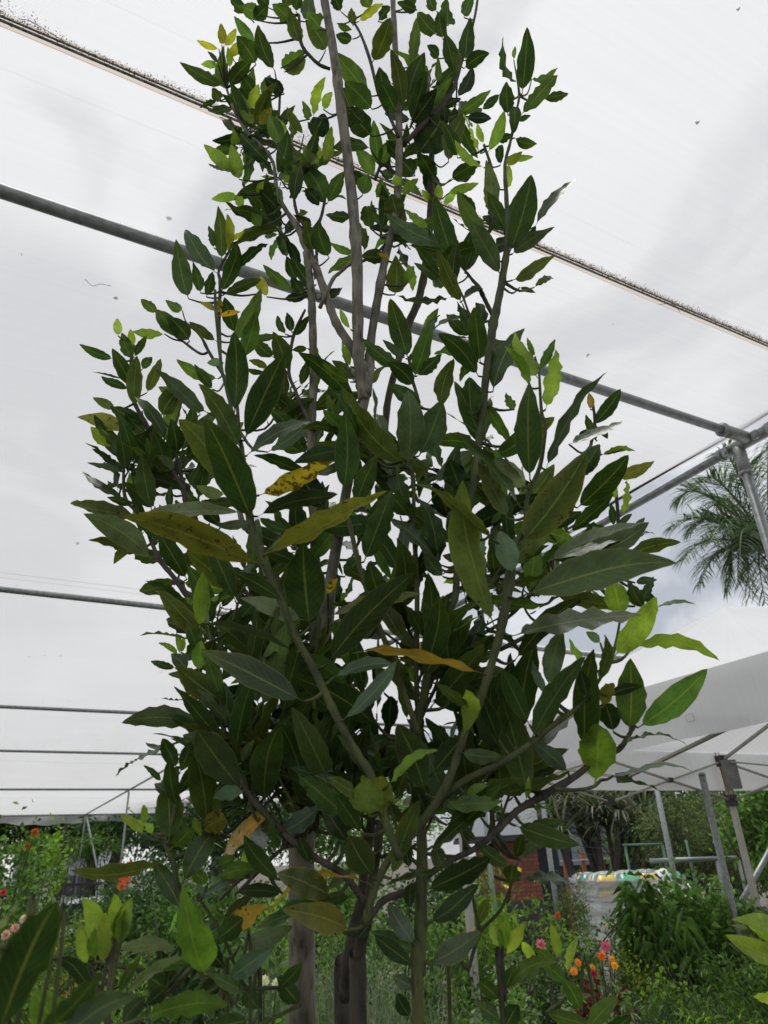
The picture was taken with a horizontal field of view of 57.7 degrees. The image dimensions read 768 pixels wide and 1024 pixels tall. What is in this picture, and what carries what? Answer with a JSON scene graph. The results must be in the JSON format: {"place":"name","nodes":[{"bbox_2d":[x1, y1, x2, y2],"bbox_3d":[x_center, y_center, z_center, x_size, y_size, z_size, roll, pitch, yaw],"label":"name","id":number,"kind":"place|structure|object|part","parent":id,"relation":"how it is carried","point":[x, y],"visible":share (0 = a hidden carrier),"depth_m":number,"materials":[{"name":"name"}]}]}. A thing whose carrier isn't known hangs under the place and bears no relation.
{"place":"outdoors","nodes":[
{"label":"outdoors","id":0,"kind":"place"},
{"bbox_2d":[21,972,64,1023],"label":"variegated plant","id":1,"kind":"object","parent":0,"point":[52,988],"visible":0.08,"depth_m":2.98,"materials":[{"name":"green plant"}]},
{"bbox_2d":[3,842,129,912],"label":"white building","id":2,"kind":"structure","parent":0,"point":[71,880],"depth_m":26.78,"materials":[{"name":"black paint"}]},
{"bbox_2d":[59,875,85,896],"bbox_3d":[-11.833,14.294,26.668,1.200,0.700,0.040,-3,-26,0],"label":"window","id":3,"kind":"structure","parent":2,"relation":"in","point":[71,878],"depth_m":26.61,"materials":[{"name":"grey glass"}]},
{"bbox_2d":[50,921,84,997],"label":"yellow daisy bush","id":4,"kind":"object","parent":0,"point":[61,977],"visible":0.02,"depth_m":6.02,"materials":[{"name":"green plant"}]},
{"bbox_2d":[27,956,108,1020],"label":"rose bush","id":5,"kind":"object","parent":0,"point":[61,981],"visible":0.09,"depth_m":4.43,"materials":[{"name":"green plant"}]},
{"bbox_2d":[57,895,207,951],"bbox_3d":[-5.986,8.834,14.507,4.300,1.450,1.818,-3,-26,0],"label":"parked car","id":6,"kind":"object","parent":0,"point":[73,907],"visible":0.01,"depth_m":13.98,"materials":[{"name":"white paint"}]},
{"bbox_3d":[-5.697,8.075,14.031,2.650,0.400,0.304,-3,-26,0],"label":"side window","id":7,"kind":"part","parent":6,"relation":"part of","materials":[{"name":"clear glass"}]},
{"bbox_2d":[0,856,767,1023],"bbox_3d":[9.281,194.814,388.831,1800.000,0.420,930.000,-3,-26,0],"label":"ground","id":8,"kind":"structure","parent":0,"point":[402,870],"depth_m":49.34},
{"bbox_2d":[0,915,49,1023],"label":"rose bush","id":9,"kind":"object","parent":8,"relation":"on","point":[5,934],"visible":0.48,"depth_m":2.44,"materials":[{"name":"pink plant"}]},
{"bbox_2d":[0,800,54,1003],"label":"climbing vine","id":10,"kind":"object","parent":8,"relation":"on","point":[35,832],"visible":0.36,"depth_m":4.50,"materials":[{"name":"green plant"}]},
{"bbox_2d":[11,897,62,1023],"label":"flowering shrub","id":11,"kind":"object","parent":8,"relation":"on","point":[43,977],"visible":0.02,"depth_m":4.09,"materials":[{"name":"green plant"}]},
{"bbox_2d":[0,816,74,922],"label":"mango tree","id":12,"kind":"object","parent":8,"relation":"on","point":[4,832],"visible":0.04,"depth_m":21.80,"materials":[{"name":"green plant"}]},
{"bbox_2d":[3,813,76,1016],"bbox_3d":[-2.321,2.899,4.592,0.460,1.698,0.377,-3,-26,0],"label":"climbing vine","id":13,"kind":"object","parent":8,"relation":"on","point":[58,872],"visible":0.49,"depth_m":4.77,"materials":[{"name":"green plant"}]},
{"bbox_2d":[1,863,123,990],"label":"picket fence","id":14,"kind":"object","parent":8,"relation":"on","point":[81,884],"visible":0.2,"depth_m":9.77,"materials":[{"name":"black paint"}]},
{"bbox_2d":[0,817,130,898],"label":"street tree","id":15,"kind":"object","parent":8,"relation":"on","point":[98,839],"visible":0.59,"depth_m":19.06,"materials":[{"name":"green plant"}]},
{"bbox_2d":[0,894,136,1023],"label":"laurel shoot","id":16,"kind":"object","parent":8,"relation":"on","point":[27,954],"visible":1,"depth_m":0.26,"materials":[{"name":"green plant"}]},
{"bbox_2d":[0,877,137,1023],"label":"rose bush","id":17,"kind":"object","parent":8,"relation":"on","point":[63,970],"visible":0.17,"depth_m":3.81,"materials":[{"name":"green plant"}]},
{"bbox_2d":[5,750,147,897],"bbox_3d":[-9.825,10.289,22.641,6.902,6.442,5.816,-3,-26,0],"label":"mango tree","id":18,"kind":"object","parent":8,"relation":"on","point":[117,857],"visible":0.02,"depth_m":22.02,"materials":[{"name":"green plant"}]},
{"bbox_2d":[30,881,136,997],"bbox_3d":[-2.877,4.380,6.818,0.975,1.475,0.992,12,-30,-27],"label":"garden shrub","id":19,"kind":"object","parent":8,"relation":"on","point":[97,889],"visible":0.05,"depth_m":6.88,"materials":[{"name":"green plant"}]},
{"bbox_2d":[41,913,132,999],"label":"garden shrub","id":20,"kind":"object","parent":8,"relation":"on","point":[74,951],"visible":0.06,"depth_m":5.91,"materials":[{"name":"green plant"}]},
{"bbox_2d":[54,855,181,1023],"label":"camellia bush","id":21,"kind":"object","parent":8,"relation":"on","point":[107,901],"visible":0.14,"depth_m":5.47,"materials":[{"name":"green plant"}]},
{"bbox_2d":[117,862,130,955],"bbox_3d":[-2.967,4.780,7.753,0.155,1.598,0.066,-3,-26,0],"label":"barrier panel","id":22,"kind":"object","parent":8,"relation":"on","point":[126,880],"visible":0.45,"depth_m":7.99,"materials":[{"name":"orange plastic"}]},
{"bbox_2d":[95,953,171,1023],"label":"groundcover plant","id":23,"kind":"object","parent":8,"relation":"on","point":[121,1008],"visible":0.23,"depth_m":2.72,"materials":[{"name":"green plant"}]},
{"bbox_2d":[105,923,184,1023],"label":"hedge plant","id":24,"kind":"object","parent":8,"relation":"on","point":[131,961],"visible":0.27,"depth_m":3.58,"materials":[{"name":"green plant"}]},
{"bbox_2d":[53,883,301,1023],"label":"laurel sapling","id":25,"kind":"object","parent":8,"relation":"on","point":[196,940],"visible":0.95,"depth_m":0.44,"materials":[{"name":"green plant"}]},
{"bbox_2d":[106,879,256,1023],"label":"citrus tree","id":26,"kind":"object","parent":8,"relation":"on","point":[190,982],"visible":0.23,"depth_m":2.50,"materials":[{"name":"green plant"}]},
{"bbox_2d":[113,833,251,1023],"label":"camellia bush","id":27,"kind":"object","parent":8,"relation":"on","point":[170,913],"visible":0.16,"depth_m":5.03,"materials":[{"name":"green plant"}]},
{"bbox_2d":[41,835,333,990],"bbox_3d":[-2.625,5.290,9.114,4.141,1.986,2.193,-3,-26,0],"label":"hedge","id":28,"kind":"object","parent":8,"relation":"on","point":[167,865],"visible":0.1,"depth_m":9.15,"materials":[{"name":"green plant"}]},
{"bbox_2d":[51,798,365,918],"bbox_3d":[-4.923,9.617,20.332,9.964,5.143,7.172,-21,-32,32],"label":"street tree","id":29,"kind":"object","parent":8,"relation":"on","point":[143,841],"visible":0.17,"depth_m":19.31,"materials":[{"name":"green plant"}]},
{"bbox_2d":[152,843,287,1023],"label":"citrus tree","id":30,"kind":"object","parent":8,"relation":"on","point":[218,913],"visible":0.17,"depth_m":2.92,"materials":[{"name":"green plant"}]},
{"bbox_2d":[166,943,324,1023],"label":"lavender bush","id":31,"kind":"object","parent":8,"relation":"on","point":[268,1008],"visible":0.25,"depth_m":2.40,"materials":[{"name":"green plant"}]},
{"bbox_2d":[257,946,286,1023],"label":"white rose bush","id":32,"kind":"object","parent":8,"relation":"on","point":[265,980],"visible":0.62,"depth_m":2.19,"materials":[{"name":"green plant"}]},
{"bbox_2d":[236,892,332,1023],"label":"garden shrub","id":33,"kind":"object","parent":8,"relation":"on","point":[262,917],"visible":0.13,"depth_m":3.93,"materials":[{"name":"green plant"}]},
{"bbox_2d":[226,848,401,985],"bbox_3d":[-0.871,5.164,8.810,2.606,1.679,1.981,-3,-26,0],"label":"hedge","id":34,"kind":"object","parent":8,"relation":"on","point":[348,907],"visible":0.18,"depth_m":8.75,"materials":[{"name":"green plant"}]},
{"bbox_2d":[276,900,382,1020],"bbox_3d":[-0.469,3.490,4.997,0.930,1.260,0.990,-3,-26,0],"label":"garden shrub","id":35,"kind":"object","parent":8,"relation":"on","point":[340,942],"visible":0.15,"depth_m":5.12,"materials":[{"name":"green plant"}]},
{"bbox_2d":[266,928,393,1023],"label":"lavender bush","id":36,"kind":"object","parent":8,"relation":"on","point":[329,1009],"visible":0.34,"depth_m":2.57,"materials":[{"name":"green plant"}]},
{"bbox_2d":[267,779,450,922],"bbox_3d":[-0.810,10.453,21.649,8.032,4.468,5.508,-3,-26,0],"label":"street tree","id":37,"kind":"object","parent":8,"relation":"on","point":[330,847],"visible":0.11,"depth_m":21.16,"materials":[{"name":"green plant"}]},
{"bbox_2d":[0,0,767,898],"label":"shade house","id":38,"kind":"structure","parent":8,"relation":"on","point":[648,134],"depth_m":2.00,"materials":[{"name":"white fabric"}]},
{"bbox_2d":[0,0,767,342],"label":"leaf litter","id":39,"kind":"object","parent":38,"relation":"on","point":[578,260],"visible":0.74,"depth_m":1.67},
{"bbox_2d":[70,0,718,1023],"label":"bay laurel tree","id":40,"kind":"object","parent":8,"relation":"on","point":[312,756],"visible":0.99,"depth_m":0.62,"materials":[{"name":"green plant"}]},
{"bbox_2d":[320,887,468,1023],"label":"garden shrub","id":41,"kind":"object","parent":8,"relation":"on","point":[381,927],"visible":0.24,"depth_m":5.54,"materials":[{"name":"green plant"}]},
{"bbox_2d":[315,924,489,1023],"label":"lavender bush","id":42,"kind":"object","parent":8,"relation":"on","point":[389,1018],"visible":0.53,"depth_m":2.48,"materials":[{"name":"green plant"}]},
{"bbox_2d":[348,861,534,986],"bbox_3d":[0.792,5.261,8.825,2.315,1.606,2.363,-3,-26,0],"label":"hedge","id":43,"kind":"object","parent":8,"relation":"on","point":[436,895],"visible":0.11,"depth_m":8.87,"materials":[{"name":"green plant"}]},
{"bbox_2d":[483,811,500,949],"bbox_3d":[1.017,3.691,6.407,0.055,2.009,0.056,-3,-26,0],"label":"galvanised pole","id":44,"kind":"object","parent":8,"relation":"on","point":[489,866],"depth_m":6.54,"materials":[{"name":"metal"}]},
{"bbox_2d":[432,952,554,1023],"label":"garden shrub","id":45,"kind":"object","parent":8,"relation":"on","point":[512,991],"visible":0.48,"depth_m":3.13,"materials":[{"name":"green plant"}]},
{"bbox_2d":[480,923,588,1020],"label":"garden shrub","id":46,"kind":"object","parent":8,"relation":"on","point":[526,940],"visible":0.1,"depth_m":4.16,"materials":[{"name":"green plant"}]},
{"bbox_2d":[447,862,630,1023],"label":"laurel sapling","id":47,"kind":"object","parent":8,"relation":"on","point":[501,936],"visible":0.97,"depth_m":0.57,"materials":[{"name":"green plant"}]},
{"bbox_2d":[508,984,575,1023],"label":"dusty miller","id":48,"kind":"object","parent":8,"relation":"on","point":[539,1013],"visible":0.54,"depth_m":2.37,"materials":[{"name":"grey plant"}]},
{"bbox_2d":[540,801,567,975],"bbox_3d":[1.634,3.779,6.572,0.055,1.947,0.056,-3,-26,0],"label":"galvanised pole","id":49,"kind":"object","parent":8,"relation":"on","point":[549,852],"visible":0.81,"depth_m":6.71,"materials":[{"name":"metal"}]},
{"bbox_2d":[531,927,578,1023],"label":"dahlia","id":50,"kind":"object","parent":8,"relation":"on","point":[540,943],"visible":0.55,"depth_m":3.28,"materials":[{"name":"green plant"}]},
{"bbox_2d":[538,866,609,1020],"bbox_3d":[1.774,4.045,6.455,0.571,1.355,0.542,10,-29,-24],"label":"conifer bush","id":51,"kind":"object","parent":8,"relation":"on","point":[565,910],"visible":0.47,"depth_m":6.53,"materials":[{"name":"green plant"}]},
{"bbox_2d":[557,958,604,1018],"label":"marigold plant","id":52,"kind":"object","parent":8,"relation":"on","point":[573,971],"visible":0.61,"depth_m":2.71,"materials":[{"name":"orange plant"}]},
{"bbox_2d":[560,850,610,953],"bbox_3d":[3.939,7.342,12.990,1.075,1.925,0.110,-3,-26,0],"label":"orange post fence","id":53,"kind":"object","parent":8,"relation":"on","point":[583,861],"visible":0.17,"depth_m":13.29,"materials":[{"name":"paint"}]},
{"bbox_2d":[513,790,674,885],"bbox_3d":[3.729,5.806,11.526,3.128,3.400,2.471,-3,-26,0],"label":"pandanus tree","id":54,"kind":"object","parent":8,"relation":"on","point":[609,821],"visible":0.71,"depth_m":11.74,"materials":[{"name":"green plant"}]},
{"bbox_2d":[558,849,617,855],"bbox_3d":[3.054,5.212,10.740,1.276,0.215,0.007,-3,-26,0],"label":"overhead wire","id":55,"kind":"object","parent":54,"relation":"attached to","point":[588,854],"visible":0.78,"depth_m":10.70,"materials":[{"name":"black paint"}]},
{"bbox_2d":[557,970,639,1023],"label":"coleus","id":56,"kind":"object","parent":8,"relation":"on","point":[588,1000],"visible":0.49,"depth_m":2.67,"materials":[{"name":"red plant"}]},
{"bbox_2d":[559,902,644,1021],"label":"rose bush","id":57,"kind":"object","parent":8,"relation":"on","point":[594,960],"visible":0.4,"depth_m":4.70,"materials":[{"name":"green plant"}]},
{"bbox_2d":[587,940,620,1018],"bbox_3d":[1.155,2.653,3.311,0.330,1.100,0.391,-3,-26,0],"label":"dahlia","id":58,"kind":"object","parent":8,"relation":"on","point":[605,946],"visible":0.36,"depth_m":3.40,"materials":[{"name":"pink plant"}]},
{"bbox_2d":[575,951,647,1023],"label":"marigold plant","id":59,"kind":"object","parent":8,"relation":"on","point":[614,964],"visible":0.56,"depth_m":2.81,"materials":[{"name":"green plant"}]},
{"bbox_2d":[457,606,767,1023],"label":"market tent","id":60,"kind":"object","parent":8,"relation":"on","point":[723,717],"visible":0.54,"depth_m":3.85,"materials":[{"name":"white fabric"}]},
{"bbox_2d":[534,790,700,932],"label":"dark house","id":61,"kind":"structure","parent":8,"relation":"on","point":[576,864],"depth_m":18.84,"materials":[{"name":"black paint"}]},
{"bbox_2d":[558,824,562,867],"bbox_3d":[4.584,9.008,18.846,0.600,1.100,0.073,-3,-26,0],"label":"window","id":62,"kind":"structure","parent":61,"relation":"in","point":[559,853],"depth_m":18.67,"materials":[{"name":"grey glass"}]},
{"bbox_2d":[565,822,590,866],"bbox_3d":[5.283,8.974,18.846,0.600,1.100,0.073,-3,-26,0],"label":"window","id":63,"kind":"structure","parent":61,"relation":"in","point":[574,856],"depth_m":18.71,"materials":[{"name":"grey glass"}]},
{"bbox_2d":[594,826,613,865],"bbox_3d":[5.982,8.941,18.846,0.600,1.100,0.073,-3,-26,0],"label":"window","id":64,"kind":"structure","parent":61,"relation":"in","point":[606,864],"depth_m":18.79,"materials":[{"name":"grey glass"}]},
{"bbox_2d":[569,868,691,998],"bbox_3d":[2.827,4.728,7.859,1.150,1.261,1.108,-3,-26,0],"label":"wrapped pallet","id":65,"kind":"object","parent":8,"relation":"on","point":[600,891],"visible":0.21,"depth_m":7.66,"materials":[{"name":"white plastic"}]},
{"bbox_2d":[584,932,676,1023],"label":"box shrub","id":66,"kind":"object","parent":8,"relation":"on","point":[632,965],"visible":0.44,"depth_m":3.83,"materials":[{"name":"green plant"}]},
{"bbox_2d":[584,962,685,1023],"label":"cosmos plant","id":67,"kind":"object","parent":8,"relation":"on","point":[622,1008],"visible":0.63,"depth_m":2.10,"materials":[{"name":"green plant"}]},
{"bbox_2d":[605,870,683,1022],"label":"peach tree","id":68,"kind":"object","parent":8,"relation":"on","point":[637,919],"visible":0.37,"depth_m":4.76,"materials":[{"name":"green plant"}]},
{"bbox_2d":[602,796,705,873],"bbox_3d":[5.014,6.461,12.294,1.978,2.790,1.606,-3,-26,0],"label":"street tree","id":69,"kind":"object","parent":8,"relation":"on","point":[639,861],"visible":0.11,"depth_m":12.33,"materials":[{"name":"green plant"}]},
{"bbox_2d":[609,964,715,1023],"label":"pelargonium","id":70,"kind":"object","parent":8,"relation":"on","point":[668,985],"visible":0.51,"depth_m":2.98,"materials":[{"name":"green plant"}]},
{"bbox_2d":[655,791,682,915],"bbox_3d":[2.720,3.583,6.420,0.055,2.069,0.056,-3,-26,0],"label":"galvanised pole","id":71,"kind":"object","parent":8,"relation":"on","point":[664,828],"depth_m":6.65,"materials":[{"name":"metal"}]},
{"bbox_2d":[577,790,767,911],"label":"street tree","id":72,"kind":"object","parent":8,"relation":"on","point":[701,882],"visible":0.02,"depth_m":17.53,"materials":[{"name":"green plant"}]},
{"bbox_2d":[632,905,727,1022],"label":"peach tree","id":73,"kind":"object","parent":8,"relation":"on","point":[690,941],"visible":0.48,"depth_m":4.41,"materials":[{"name":"green plant"}]},
{"bbox_2d":[601,967,761,1023],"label":"rosemary bush","id":74,"kind":"object","parent":8,"relation":"on","point":[670,1019],"visible":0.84,"depth_m":2.47,"materials":[{"name":"green plant"}]},
{"bbox_2d":[622,840,749,904],"bbox_3d":[3.607,4.685,8.135,1.340,1.549,0.139,-3,-26,0],"label":"plant rack","id":75,"kind":"object","parent":8,"relation":"on","point":[689,858],"visible":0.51,"depth_m":8.33,"materials":[{"name":"metal"}]},
{"bbox_2d":[625,790,754,887],"bbox_3d":[4.341,4.756,9.350,2.077,2.445,1.523,-3,-26,0],"label":"olive tree","id":76,"kind":"object","parent":8,"relation":"on","point":[678,845],"visible":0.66,"depth_m":9.31,"materials":[{"name":"green plant"}]},
{"bbox_2d":[645,970,758,1023],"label":"cosmos plant","id":77,"kind":"object","parent":8,"relation":"on","point":[706,1018],"visible":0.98,"depth_m":2.18,"materials":[{"name":"green plant"}]},
{"bbox_2d":[648,857,763,1021],"bbox_3d":[2.292,3.241,4.959,1.112,1.418,1.033,-3,-26,0],"label":"camellia bush","id":78,"kind":"object","parent":8,"relation":"on","point":[713,922],"visible":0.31,"depth_m":4.94,"materials":[{"name":"green plant"}]},
{"bbox_2d":[646,790,766,894],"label":"olive tree","id":79,"kind":"object","parent":8,"relation":"on","point":[739,878],"visible":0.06,"depth_m":10.19,"materials":[{"name":"green plant"}]},
{"bbox_2d":[659,937,767,1023],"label":"garden shrub","id":80,"kind":"object","parent":8,"relation":"on","point":[757,970],"visible":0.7,"depth_m":3.61,"materials":[{"name":"green plant"}]},
{"bbox_2d":[662,439,767,605],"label":"palm tree","id":81,"kind":"object","parent":8,"relation":"on","point":[741,532],"visible":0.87,"depth_m":9.63,"materials":[{"name":"green plant"}]},
{"bbox_2d":[670,969,767,1023],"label":"cosmos plant","id":82,"kind":"object","parent":8,"relation":"on","point":[741,1020],"visible":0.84,"depth_m":2.52,"materials":[{"name":"green plant"}]},
{"bbox_2d":[698,772,759,1016],"bbox_3d":[2.421,2.837,4.788,0.055,1.977,0.056,-3,-26,0],"label":"galvanised pole","id":83,"kind":"object","parent":8,"relation":"on","point":[718,846],"visible":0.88,"depth_m":4.97,"materials":[{"name":"metal"}]},
{"bbox_2d":[708,790,767,912],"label":"lilly pilly tree","id":84,"kind":"object","parent":8,"relation":"on","point":[754,816],"visible":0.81,"depth_m":7.62,"materials":[{"name":"green plant"}]},
{"bbox_2d":[716,885,767,1007],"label":"camellia bush","id":85,"kind":"object","parent":8,"relation":"on","point":[746,903],"depth_m":5.65,"materials":[{"name":"green plant"}]},
{"bbox_2d":[726,913,767,1003],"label":"laurel sapling","id":86,"kind":"object","parent":8,"relation":"on","point":[756,950],"visible":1,"depth_m":0.65,"materials":[{"name":"green plant"}]},
{"bbox_2d":[727,906,767,1023],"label":"banana shrub","id":87,"kind":"object","parent":8,"relation":"on","point":[745,931],"visible":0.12,"depth_m":4.26,"materials":[{"name":"green plant"}]},
{"bbox_2d":[736,848,767,966],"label":"leaning pipe","id":88,"kind":"object","parent":8,"relation":"on","point":[759,869],"visible":0.33,"depth_m":5.44,"materials":[{"name":"metal"}]},
{"bbox_2d":[2,0,767,876],"label":"sky","id":89,"kind":"structure","parent":0,"point":[670,584],"materials":[{"name":"white"}]},
{"bbox_2d":[414,908,496,1023],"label":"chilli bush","id":90,"kind":"object","parent":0,"point":[436,991],"visible":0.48,"depth_m":4.12,"materials":[{"name":"green plant"}]},
{"bbox_2d":[433,965,498,1023],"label":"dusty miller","id":91,"kind":"object","parent":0,"point":[472,1020],"visible":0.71,"depth_m":2.02,"materials":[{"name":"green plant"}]},
{"bbox_2d":[451,792,566,948],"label":"brick house","id":92,"kind":"structure","parent":0,"point":[532,863],"depth_m":16.04,"materials":[{"name":"red brick"}]},
{"bbox_2d":[537,847,566,941],"bbox_3d":[3.875,8.847,16.253,0.600,2.120,0.140,-3,-26,0],"label":"door","id":93,"kind":"structure","parent":92,"relation":"in","point":[542,855],"depth_m":16.44,"materials":[{"name":"metal"}]},
{"bbox_2d":[431,853,633,1023],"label":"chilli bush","id":94,"kind":"object","parent":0,"point":[491,946],"visible":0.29,"depth_m":4.39,"materials":[{"name":"green plant"}]}
]}

